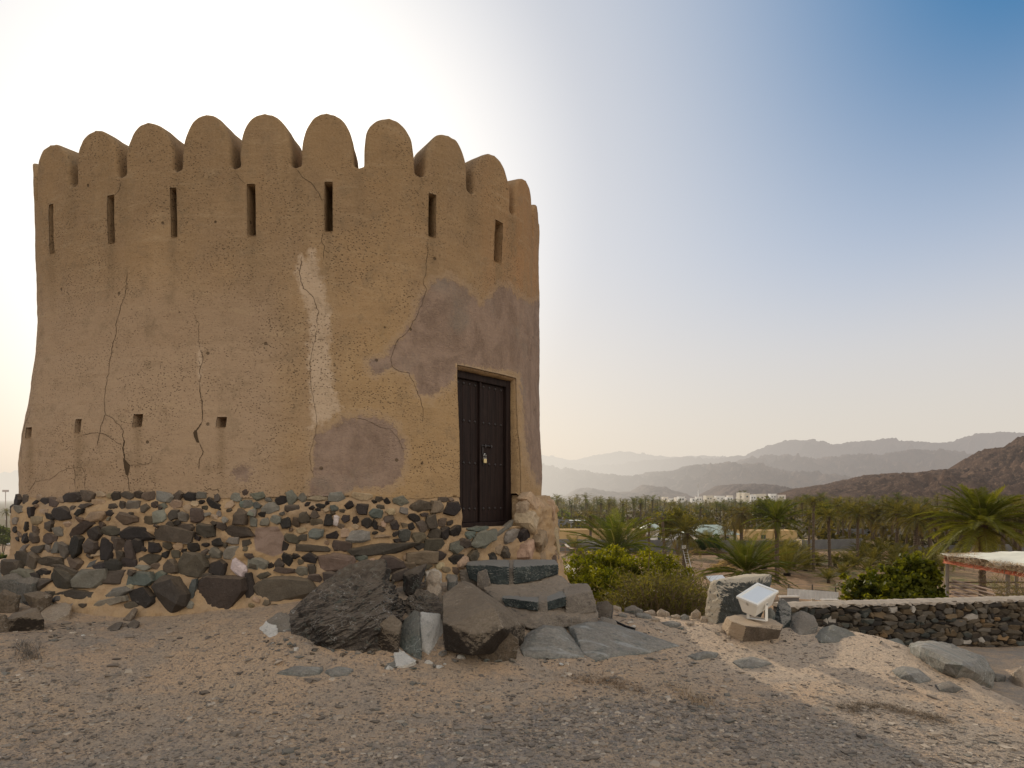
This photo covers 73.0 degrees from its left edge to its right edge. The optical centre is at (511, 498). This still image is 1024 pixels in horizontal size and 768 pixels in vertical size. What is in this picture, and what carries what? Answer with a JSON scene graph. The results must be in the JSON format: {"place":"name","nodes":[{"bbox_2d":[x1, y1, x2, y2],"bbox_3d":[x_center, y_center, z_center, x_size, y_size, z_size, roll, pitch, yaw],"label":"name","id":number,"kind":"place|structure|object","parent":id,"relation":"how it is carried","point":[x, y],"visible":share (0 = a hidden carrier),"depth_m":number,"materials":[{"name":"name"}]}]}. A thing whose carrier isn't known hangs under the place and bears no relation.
{"place":"outdoors","nodes":[
{"label":"outdoors","id":0,"kind":"place"},
{"bbox_2d":[0,451,725,498],"bbox_3d":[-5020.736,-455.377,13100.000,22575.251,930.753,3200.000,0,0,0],"label":"hills","id":1,"kind":"structure","parent":0,"point":[9,482],"depth_m":12895.12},
{"bbox_2d":[0,499,1023,767],"bbox_3d":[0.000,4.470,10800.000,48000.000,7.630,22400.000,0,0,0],"label":"ground","id":2,"kind":"structure","parent":0,"point":[864,653],"depth_m":5.15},
{"bbox_2d":[0,614,8,632],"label":"rubble stone","id":3,"kind":"object","parent":2,"relation":"on","point":[3,623],"visible":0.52,"depth_m":5.96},
{"bbox_2d":[0,524,10,554],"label":"bush","id":4,"kind":"object","parent":2,"relation":"on","point":[5,536],"visible":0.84,"depth_m":91.33,"materials":[{"name":"green plant"}]},
{"bbox_2d":[0,589,20,612],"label":"rubble stone","id":5,"kind":"object","parent":2,"relation":"on","point":[9,601],"visible":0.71,"depth_m":6.59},
{"bbox_2d":[8,608,43,631],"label":"rubble stone","id":6,"kind":"object","parent":2,"relation":"on","point":[31,619],"visible":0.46,"depth_m":6.02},
{"bbox_2d":[1,637,55,665],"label":"grass tuft","id":7,"kind":"object","parent":2,"relation":"on","point":[26,648],"visible":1,"depth_m":5.32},
{"bbox_2d":[23,591,52,612],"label":"rubble stone","id":8,"kind":"object","parent":2,"relation":"on","point":[41,601],"visible":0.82,"depth_m":6.62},
{"bbox_2d":[41,602,71,620],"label":"rock","id":9,"kind":"object","parent":2,"relation":"on","point":[58,611],"visible":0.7,"depth_m":6.55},
{"bbox_2d":[123,608,137,620],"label":"rock","id":10,"kind":"object","parent":2,"relation":"on","point":[130,615],"visible":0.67,"depth_m":6.50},
{"bbox_2d":[259,621,277,636],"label":"rock","id":11,"kind":"object","parent":2,"relation":"on","point":[268,629],"visible":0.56,"depth_m":5.87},
{"bbox_2d":[267,612,291,631],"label":"rock","id":12,"kind":"object","parent":2,"relation":"on","point":[280,621],"visible":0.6,"depth_m":5.95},
{"bbox_2d":[0,114,568,616],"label":"watchtower","id":13,"kind":"structure","parent":2,"relation":"on","point":[274,364],"depth_m":6.89,"materials":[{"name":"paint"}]},
{"bbox_2d":[0,573,22,593],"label":"rubble stone","id":14,"kind":"object","parent":13,"relation":"on","point":[7,581],"visible":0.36,"depth_m":7.01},
{"bbox_2d":[15,577,38,602],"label":"rubble stone","id":15,"kind":"object","parent":13,"relation":"on","point":[26,585],"visible":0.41,"depth_m":6.89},
{"bbox_2d":[457,370,511,527],"bbox_3d":[-0.352,-0.554,7.726,0.092,1.728,1.055,0,0,38],"label":"door","id":16,"kind":"structure","parent":13,"relation":"in","point":[484,413],"depth_m":7.79,"materials":[{"name":"brown wood"}]},
{"bbox_2d":[277,666,322,676],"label":"rock","id":17,"kind":"object","parent":2,"relation":"on","point":[301,671],"visible":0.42,"depth_m":5.24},
{"bbox_2d":[325,666,353,676],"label":"rock","id":18,"kind":"object","parent":2,"relation":"on","point":[338,671],"visible":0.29,"depth_m":5.28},
{"bbox_2d":[288,559,405,652],"bbox_3d":[-1.514,0.958,6.267,1.046,0.794,1.497,0,0,-15],"label":"boulder","id":19,"kind":"object","parent":2,"relation":"on","point":[350,607],"visible":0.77,"depth_m":5.86,"materials":[{"name":"stone"}]},
{"bbox_2d":[377,615,401,652],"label":"boulder","id":20,"kind":"object","parent":2,"relation":"on","point":[389,636],"visible":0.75,"depth_m":5.66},
{"bbox_2d":[394,649,415,667],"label":"rock","id":21,"kind":"object","parent":2,"relation":"on","point":[403,660],"visible":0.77,"depth_m":5.52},
{"bbox_2d":[400,610,421,659],"bbox_3d":[-0.879,1.166,5.913,0.203,0.405,0.705,0,0,-10],"label":"boulder","id":22,"kind":"object","parent":2,"relation":"on","point":[410,640],"visible":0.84,"depth_m":5.73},
{"bbox_2d":[403,563,426,595],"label":"rock","id":23,"kind":"object","parent":2,"relation":"on","point":[412,579],"visible":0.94,"depth_m":6.51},
{"bbox_2d":[403,589,441,618],"bbox_3d":[-0.806,1.023,6.429,0.412,0.373,0.700,0,0,0],"label":"boulder","id":24,"kind":"object","parent":2,"relation":"on","point":[421,600],"visible":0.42,"depth_m":6.30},
{"bbox_2d":[420,612,442,654],"bbox_3d":[-0.688,1.163,5.999,0.215,0.370,0.678,0,0,-5],"label":"boulder","id":25,"kind":"object","parent":2,"relation":"on","point":[431,628],"visible":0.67,"depth_m":5.87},
{"bbox_2d":[426,570,440,589],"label":"rock","id":26,"kind":"object","parent":2,"relation":"on","point":[433,578],"visible":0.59,"depth_m":6.59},
{"bbox_2d":[427,582,441,601],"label":"rock","id":27,"kind":"object","parent":2,"relation":"on","point":[436,590],"visible":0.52,"depth_m":6.48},
{"bbox_2d":[447,575,457,590],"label":"rock","id":28,"kind":"object","parent":2,"relation":"on","point":[452,581],"visible":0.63,"depth_m":6.62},
{"bbox_2d":[442,581,524,655],"bbox_3d":[-0.268,1.068,6.029,0.759,0.641,1.276,0,0,0],"label":"boulder","id":29,"kind":"object","parent":2,"relation":"on","point":[476,620],"visible":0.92,"depth_m":5.57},
{"bbox_2d":[477,633,518,661],"bbox_3d":[-0.149,1.227,5.747,0.304,0.318,0.375,0,0,-27],"label":"boulder","id":30,"kind":"object","parent":2,"relation":"on","point":[507,649],"visible":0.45,"depth_m":5.63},
{"bbox_2d":[459,559,597,628],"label":"stone steps","id":31,"kind":"structure","parent":2,"relation":"on","point":[533,593],"depth_m":6.67,"materials":[{"name":"stone"}]},
{"bbox_2d":[520,625,583,659],"bbox_3d":[0.343,1.349,6.115,0.556,0.435,0.725,0,0,0],"label":"rock slab","id":32,"kind":"object","parent":2,"relation":"on","point":[549,642],"visible":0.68,"depth_m":5.92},
{"bbox_2d":[560,534,589,551],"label":"palm tree","id":33,"kind":"object","parent":2,"relation":"on","point":[575,545],"visible":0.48,"depth_m":102.76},
{"bbox_2d":[578,511,601,536],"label":"palm tree","id":34,"kind":"object","parent":2,"relation":"on","point":[588,515],"visible":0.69,"depth_m":119.37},
{"bbox_2d":[559,528,645,539],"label":"long building","id":35,"kind":"structure","parent":2,"relation":"on","point":[563,533],"depth_m":122.00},
{"bbox_2d":[596,601,612,618],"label":"rock","id":36,"kind":"object","parent":2,"relation":"on","point":[604,608],"visible":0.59,"depth_m":7.13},
{"bbox_2d":[556,669,658,698],"bbox_3d":[0.726,1.446,5.472,0.885,0.116,0.490,0,0,27],"label":"grass tuft","id":37,"kind":"object","parent":2,"relation":"on","point":[609,682],"visible":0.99,"depth_m":5.46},
{"bbox_2d":[557,506,679,589],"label":"palm tree","id":38,"kind":"object","parent":2,"relation":"on","point":[612,533],"visible":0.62,"depth_m":51.45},
{"bbox_2d":[566,621,679,660],"bbox_3d":[0.908,1.379,6.451,1.106,0.452,0.788,0,0,-39],"label":"rock slab","id":39,"kind":"object","parent":2,"relation":"on","point":[600,641],"visible":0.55,"depth_m":6.24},
{"bbox_2d":[562,544,699,604],"bbox_3d":[3.035,2.998,19.036,3.105,3.490,4.047,0,0,42],"label":"bush","id":40,"kind":"object","parent":2,"relation":"on","point":[589,574],"visible":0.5,"depth_m":19.05,"materials":[{"name":"green plant"}]},
{"bbox_2d":[624,605,642,613],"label":"rock","id":41,"kind":"object","parent":2,"relation":"on","point":[632,609],"visible":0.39,"depth_m":7.84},
{"bbox_2d":[624,526,665,543],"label":"palm tree","id":42,"kind":"object","parent":2,"relation":"on","point":[641,536],"visible":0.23,"depth_m":107.10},
{"bbox_2d":[593,561,710,615],"bbox_3d":[2.316,1.861,10.662,2.326,1.883,2.543,0,0,16],"label":"feathery shrub","id":43,"kind":"object","parent":2,"relation":"on","point":[660,594],"visible":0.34,"depth_m":9.99,"materials":[{"name":"green plant"}]},
{"bbox_2d":[653,505,702,554],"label":"palm tree","id":44,"kind":"object","parent":2,"relation":"on","point":[679,512],"visible":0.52,"depth_m":97.78,"materials":[{"name":"green plant"}]},
{"bbox_2d":[559,539,796,551],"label":"block wall","id":45,"kind":"structure","parent":2,"relation":"on","point":[656,542],"depth_m":105.18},
{"bbox_2d":[656,513,719,576],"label":"palm tree","id":46,"kind":"object","parent":2,"relation":"on","point":[685,537],"visible":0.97,"depth_m":65.66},
{"bbox_2d":[651,676,726,711],"bbox_3d":[1.351,1.496,5.307,0.360,0.109,0.727,0,0,-29],"label":"grass tuft","id":47,"kind":"object","parent":2,"relation":"on","point":[697,700],"visible":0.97,"depth_m":5.25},
{"bbox_2d":[688,651,718,659],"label":"rock","id":48,"kind":"object","parent":2,"relation":"on","point":[702,655],"visible":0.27,"depth_m":6.23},
{"bbox_2d":[689,534,724,552],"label":"bush","id":49,"kind":"object","parent":2,"relation":"on","point":[701,545],"visible":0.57,"depth_m":101.43,"materials":[{"name":"green plant"}]},
{"bbox_2d":[683,524,739,539],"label":"house","id":50,"kind":"structure","parent":2,"relation":"on","point":[701,529],"depth_m":117.37,"materials":[{"name":"white"}]},
{"bbox_2d":[722,518,745,537],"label":"palm tree","id":51,"kind":"object","parent":2,"relation":"on","point":[733,528],"visible":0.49,"depth_m":106.42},
{"bbox_2d":[705,574,771,623],"bbox_3d":[2.647,1.176,8.041,0.463,0.552,1.526,0,0,39],"label":"boulder","id":52,"kind":"object","parent":2,"relation":"on","point":[722,603],"visible":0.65,"depth_m":7.64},
{"bbox_2d":[723,506,760,549],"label":"palm tree","id":53,"kind":"object","parent":2,"relation":"on","point":[741,518],"visible":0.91,"depth_m":87.62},
{"bbox_2d":[693,532,804,588],"bbox_3d":[11.530,4.186,34.182,5.442,5.232,5.513,0,0,-30],"label":"palm tree","id":54,"kind":"object","parent":2,"relation":"on","point":[745,560],"visible":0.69,"depth_m":33.71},
{"bbox_2d":[732,656,771,668],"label":"rock","id":55,"kind":"object","parent":2,"relation":"on","point":[750,662],"visible":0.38,"depth_m":6.15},
{"bbox_2d":[722,615,782,641],"bbox_3d":[2.463,1.348,7.104,0.563,0.269,0.697,0,0,0],"label":"boulder","id":56,"kind":"object","parent":2,"relation":"on","point":[742,628],"visible":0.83,"depth_m":6.90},
{"bbox_2d":[736,583,778,620],"bbox_3d":[2.483,1.050,7.015,0.375,0.360,0.258,0,0,-34],"label":"floodlight","id":57,"kind":"object","parent":56,"relation":"on","point":[756,599],"visible":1,"depth_m":6.98,"materials":[{"name":"white metal"}]},
{"bbox_2d":[732,529,796,540],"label":"long building","id":58,"kind":"structure","parent":2,"relation":"on","point":[770,532],"depth_m":122.00,"materials":[{"name":"beige"}]},
{"bbox_2d":[749,496,779,524],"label":"palm tree","id":59,"kind":"object","parent":2,"relation":"on","point":[758,506],"visible":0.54,"depth_m":189.05,"materials":[{"name":"green plant"}]},
{"bbox_2d":[744,538,800,569],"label":"palm tree","id":60,"kind":"object","parent":2,"relation":"on","point":[769,548],"visible":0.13,"depth_m":78.77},
{"bbox_2d":[741,495,814,582],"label":"palm tree","id":61,"kind":"object","parent":2,"relation":"on","point":[777,512],"visible":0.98,"depth_m":65.69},
{"bbox_2d":[775,599,790,628],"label":"boulder","id":62,"kind":"object","parent":2,"relation":"on","point":[783,614],"visible":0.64,"depth_m":7.48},
{"bbox_2d":[553,491,1023,515],"bbox_3d":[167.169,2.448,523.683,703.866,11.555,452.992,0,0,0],"label":"palm grove","id":63,"kind":"object","parent":2,"relation":"on","point":[858,499],"visible":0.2,"depth_m":392.82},
{"bbox_2d":[778,596,799,601],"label":"plot wall","id":64,"kind":"structure","parent":2,"relation":"on","point":[790,598],"depth_m":23.92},
{"bbox_2d":[558,502,1022,545],"bbox_3d":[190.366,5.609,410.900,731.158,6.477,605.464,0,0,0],"label":"undergrowth","id":65,"kind":"object","parent":2,"relation":"on","point":[820,534],"visible":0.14,"depth_m":179.91,"materials":[{"name":"green plant"}]},
{"bbox_2d":[751,543,836,575],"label":"palm tree","id":66,"kind":"object","parent":2,"relation":"on","point":[788,557],"visible":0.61,"depth_m":71.57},
{"bbox_2d":[771,541,819,564],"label":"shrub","id":67,"kind":"object","parent":2,"relation":"on","point":[798,550],"visible":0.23,"depth_m":81.57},
{"bbox_2d":[792,495,808,524],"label":"palm tree","id":68,"kind":"object","parent":2,"relation":"on","point":[801,504],"visible":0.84,"depth_m":191.34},
{"bbox_2d":[789,610,817,634],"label":"boulder","id":69,"kind":"object","parent":2,"relation":"on","point":[804,623],"visible":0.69,"depth_m":7.29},
{"bbox_2d":[801,509,818,553],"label":"palm tree","id":70,"kind":"object","parent":2,"relation":"on","point":[808,518],"visible":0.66,"depth_m":94.83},
{"bbox_2d":[794,551,826,570],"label":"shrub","id":71,"kind":"object","parent":2,"relation":"on","point":[808,560],"visible":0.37,"depth_m":76.35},
{"bbox_2d":[787,588,838,599],"bbox_3d":[12.727,4.066,29.250,2.460,0.629,0.036,0,0,-12],"label":"corrugated fence","id":72,"kind":"object","parent":2,"relation":"on","point":[810,594],"visible":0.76,"depth_m":29.25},
{"bbox_2d":[804,496,823,571],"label":"palm tree","id":73,"kind":"object","parent":2,"relation":"on","point":[812,504],"visible":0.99,"depth_m":75.58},
{"bbox_2d":[815,501,834,526],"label":"palm tree","id":74,"kind":"object","parent":2,"relation":"on","point":[821,505],"visible":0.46,"depth_m":169.15,"materials":[{"name":"green plant"}]},
{"bbox_2d":[810,506,844,568],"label":"palm tree","id":75,"kind":"object","parent":2,"relation":"on","point":[828,517],"visible":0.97,"depth_m":78.54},
{"bbox_2d":[814,567,842,583],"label":"shrub","id":76,"kind":"object","parent":2,"relation":"on","point":[827,574],"visible":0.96,"depth_m":65.20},
{"bbox_2d":[802,538,861,549],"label":"block wall","id":77,"kind":"structure","parent":2,"relation":"on","point":[835,544],"depth_m":110.07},
{"bbox_2d":[815,625,855,642],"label":"boulder","id":78,"kind":"object","parent":2,"relation":"on","point":[832,634],"visible":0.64,"depth_m":7.03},
{"bbox_2d":[816,550,855,566],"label":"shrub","id":79,"kind":"object","parent":2,"relation":"on","point":[834,556],"visible":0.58,"depth_m":81.15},
{"bbox_2d":[824,495,854,534],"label":"palm tree","id":80,"kind":"object","parent":2,"relation":"on","point":[837,501],"visible":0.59,"depth_m":142.20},
{"bbox_2d":[824,558,862,575],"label":"shrub","id":81,"kind":"object","parent":2,"relation":"on","point":[842,568],"visible":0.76,"depth_m":69.68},
{"bbox_2d":[835,550,862,566],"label":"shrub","id":82,"kind":"object","parent":2,"relation":"on","point":[852,552],"visible":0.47,"depth_m":81.11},
{"bbox_2d":[833,500,865,538],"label":"palm tree","id":83,"kind":"object","parent":2,"relation":"on","point":[848,519],"visible":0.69,"depth_m":127.00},
{"bbox_2d":[833,552,872,569],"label":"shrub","id":84,"kind":"object","parent":2,"relation":"on","point":[853,561],"visible":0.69,"depth_m":78.02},
{"bbox_2d":[840,503,878,558],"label":"palm tree","id":85,"kind":"object","parent":2,"relation":"on","point":[856,517],"visible":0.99,"depth_m":83.47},
{"bbox_2d":[855,503,889,540],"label":"palm tree","id":86,"kind":"object","parent":2,"relation":"on","point":[870,521],"visible":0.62,"depth_m":130.86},
{"bbox_2d":[853,543,895,564],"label":"shrub","id":87,"kind":"object","parent":2,"relation":"on","point":[873,553],"visible":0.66,"depth_m":83.27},
{"bbox_2d":[863,536,892,553],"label":"palm tree","id":88,"kind":"object","parent":2,"relation":"on","point":[879,541],"visible":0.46,"depth_m":96.74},
{"bbox_2d":[872,522,893,542],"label":"palm tree","id":89,"kind":"object","parent":2,"relation":"on","point":[881,528],"visible":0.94,"depth_m":102.78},
{"bbox_2d":[872,541,911,558],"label":"shrub","id":90,"kind":"object","parent":2,"relation":"on","point":[900,550],"visible":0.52,"depth_m":85.81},
{"bbox_2d":[874,498,909,535],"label":"palm tree","id":91,"kind":"object","parent":2,"relation":"on","point":[890,502],"visible":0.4,"depth_m":128.40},
{"bbox_2d":[836,550,948,599],"bbox_3d":[11.538,3.227,20.742,3.394,3.280,2.632,0,0,0],"label":"bush","id":92,"kind":"object","parent":2,"relation":"on","point":[921,577],"visible":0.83,"depth_m":20.66,"materials":[{"name":"green plant"}]},
{"bbox_2d":[831,696,960,724],"bbox_3d":[2.807,1.565,5.121,0.940,0.078,0.441,0,0,21],"label":"grass tuft","id":93,"kind":"object","parent":2,"relation":"on","point":[904,710],"visible":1,"depth_m":5.11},
{"bbox_2d":[873,499,919,544],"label":"palm tree","id":94,"kind":"object","parent":2,"relation":"on","point":[897,506],"visible":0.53,"depth_m":107.52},
{"bbox_2d":[772,596,1023,646],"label":"stone wall","id":95,"kind":"structure","parent":2,"relation":"on","point":[989,621],"depth_m":11.66,"materials":[{"name":"stone"}]},
{"bbox_2d":[894,518,918,544],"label":"palm tree","id":96,"kind":"object","parent":2,"relation":"on","point":[908,532],"visible":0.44,"depth_m":101.22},
{"bbox_2d":[892,666,930,683],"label":"rock","id":97,"kind":"object","parent":2,"relation":"on","point":[915,675],"visible":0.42,"depth_m":5.85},
{"bbox_2d":[885,501,946,550],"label":"palm tree","id":98,"kind":"object","parent":2,"relation":"on","point":[915,525],"visible":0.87,"depth_m":91.73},
{"bbox_2d":[908,505,955,552],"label":"palm tree","id":99,"kind":"object","parent":2,"relation":"on","point":[928,522],"visible":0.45,"depth_m":97.69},
{"bbox_2d":[920,545,959,567],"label":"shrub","id":100,"kind":"object","parent":2,"relation":"on","point":[935,553],"visible":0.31,"depth_m":82.08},
{"bbox_2d":[934,507,962,552],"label":"palm tree","id":101,"kind":"object","parent":2,"relation":"on","point":[946,533],"visible":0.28,"depth_m":101.17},
{"bbox_2d":[935,681,962,692],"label":"rock","id":102,"kind":"object","parent":2,"relation":"on","point":[949,686],"visible":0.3,"depth_m":5.66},
{"bbox_2d":[909,641,994,689],"bbox_3d":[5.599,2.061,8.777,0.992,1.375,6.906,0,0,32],"label":"boulder","id":103,"kind":"object","parent":2,"relation":"on","point":[951,660],"visible":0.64,"depth_m":6.51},
{"bbox_2d":[891,543,1023,552],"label":"block wall","id":104,"kind":"structure","parent":2,"relation":"on","point":[1008,546],"depth_m":102.79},
{"bbox_2d":[945,501,972,547],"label":"palm tree","id":105,"kind":"object","parent":2,"relation":"on","point":[961,513],"visible":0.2,"depth_m":101.14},
{"bbox_2d":[908,484,1023,596],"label":"palm tree","id":106,"kind":"object","parent":2,"relation":"on","point":[984,511],"visible":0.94,"depth_m":41.47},
{"bbox_2d":[938,551,1023,597],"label":"thatched shelter","id":107,"kind":"object","parent":2,"relation":"on","point":[1011,560],"visible":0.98,"depth_m":24.65,"materials":[{"name":"beige wood"}]},
{"bbox_2d":[974,573,1023,595],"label":"twiggy bush","id":108,"kind":"object","parent":2,"relation":"on","point":[1004,591],"visible":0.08,"depth_m":17.67,"materials":[{"name":"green plant"}]},
{"bbox_2d":[994,506,1023,550],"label":"palm tree","id":109,"kind":"object","parent":2,"relation":"on","point":[1003,535],"visible":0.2,"depth_m":96.77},
{"bbox_2d":[998,495,1023,550],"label":"palm tree","id":110,"kind":"object","parent":2,"relation":"on","point":[1016,519],"visible":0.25,"depth_m":98.53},
{"bbox_2d":[1005,511,1023,550],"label":"palm tree","id":111,"kind":"object","parent":2,"relation":"on","point":[1021,520],"visible":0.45,"depth_m":97.00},
{"bbox_2d":[1008,666,1023,686],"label":"boulder","id":112,"kind":"object","parent":2,"relation":"on","point":[1016,677],"visible":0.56,"depth_m":9.14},
{"bbox_2d":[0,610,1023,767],"bbox_3d":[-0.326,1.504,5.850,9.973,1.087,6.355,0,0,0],"label":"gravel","id":113,"kind":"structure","parent":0,"point":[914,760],"depth_m":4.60,"materials":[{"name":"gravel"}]},
{"bbox_2d":[0,0,1023,472],"label":"sky","id":114,"kind":"structure","parent":0,"point":[762,223],"materials":[{"name":"blue"}]},
{"bbox_2d":[551,485,702,500],"bbox_3d":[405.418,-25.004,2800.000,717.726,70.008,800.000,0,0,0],"label":"hills","id":115,"kind":"structure","parent":0,"point":[649,490],"depth_m":2633.49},
{"bbox_2d":[541,461,852,498],"bbox_3d":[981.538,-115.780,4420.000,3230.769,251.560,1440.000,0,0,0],"label":"hills","id":116,"kind":"structure","parent":0,"point":[564,481],"depth_m":4125.55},
{"bbox_2d":[695,483,793,500],"bbox_3d":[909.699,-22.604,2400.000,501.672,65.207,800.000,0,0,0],"label":"hills","id":117,"kind":"structure","parent":0,"point":[732,489],"depth_m":2278.61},
{"bbox_2d":[545,431,1023,475],"bbox_3d":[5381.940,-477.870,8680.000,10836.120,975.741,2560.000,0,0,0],"label":"hills","id":118,"kind":"structure","parent":0,"point":[972,444],"depth_m":8626.96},
{"bbox_2d":[736,448,971,477],"bbox_3d":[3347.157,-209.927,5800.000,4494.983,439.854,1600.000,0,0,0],"label":"hills","id":119,"kind":"structure","parent":0,"point":[905,461],"depth_m":5659.07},
{"bbox_2d":[749,436,1023,505],"bbox_3d":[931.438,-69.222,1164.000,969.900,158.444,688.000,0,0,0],"label":"hills","id":120,"kind":"structure","parent":0,"point":[992,469],"depth_m":1080.62,"materials":[{"name":"stone"}]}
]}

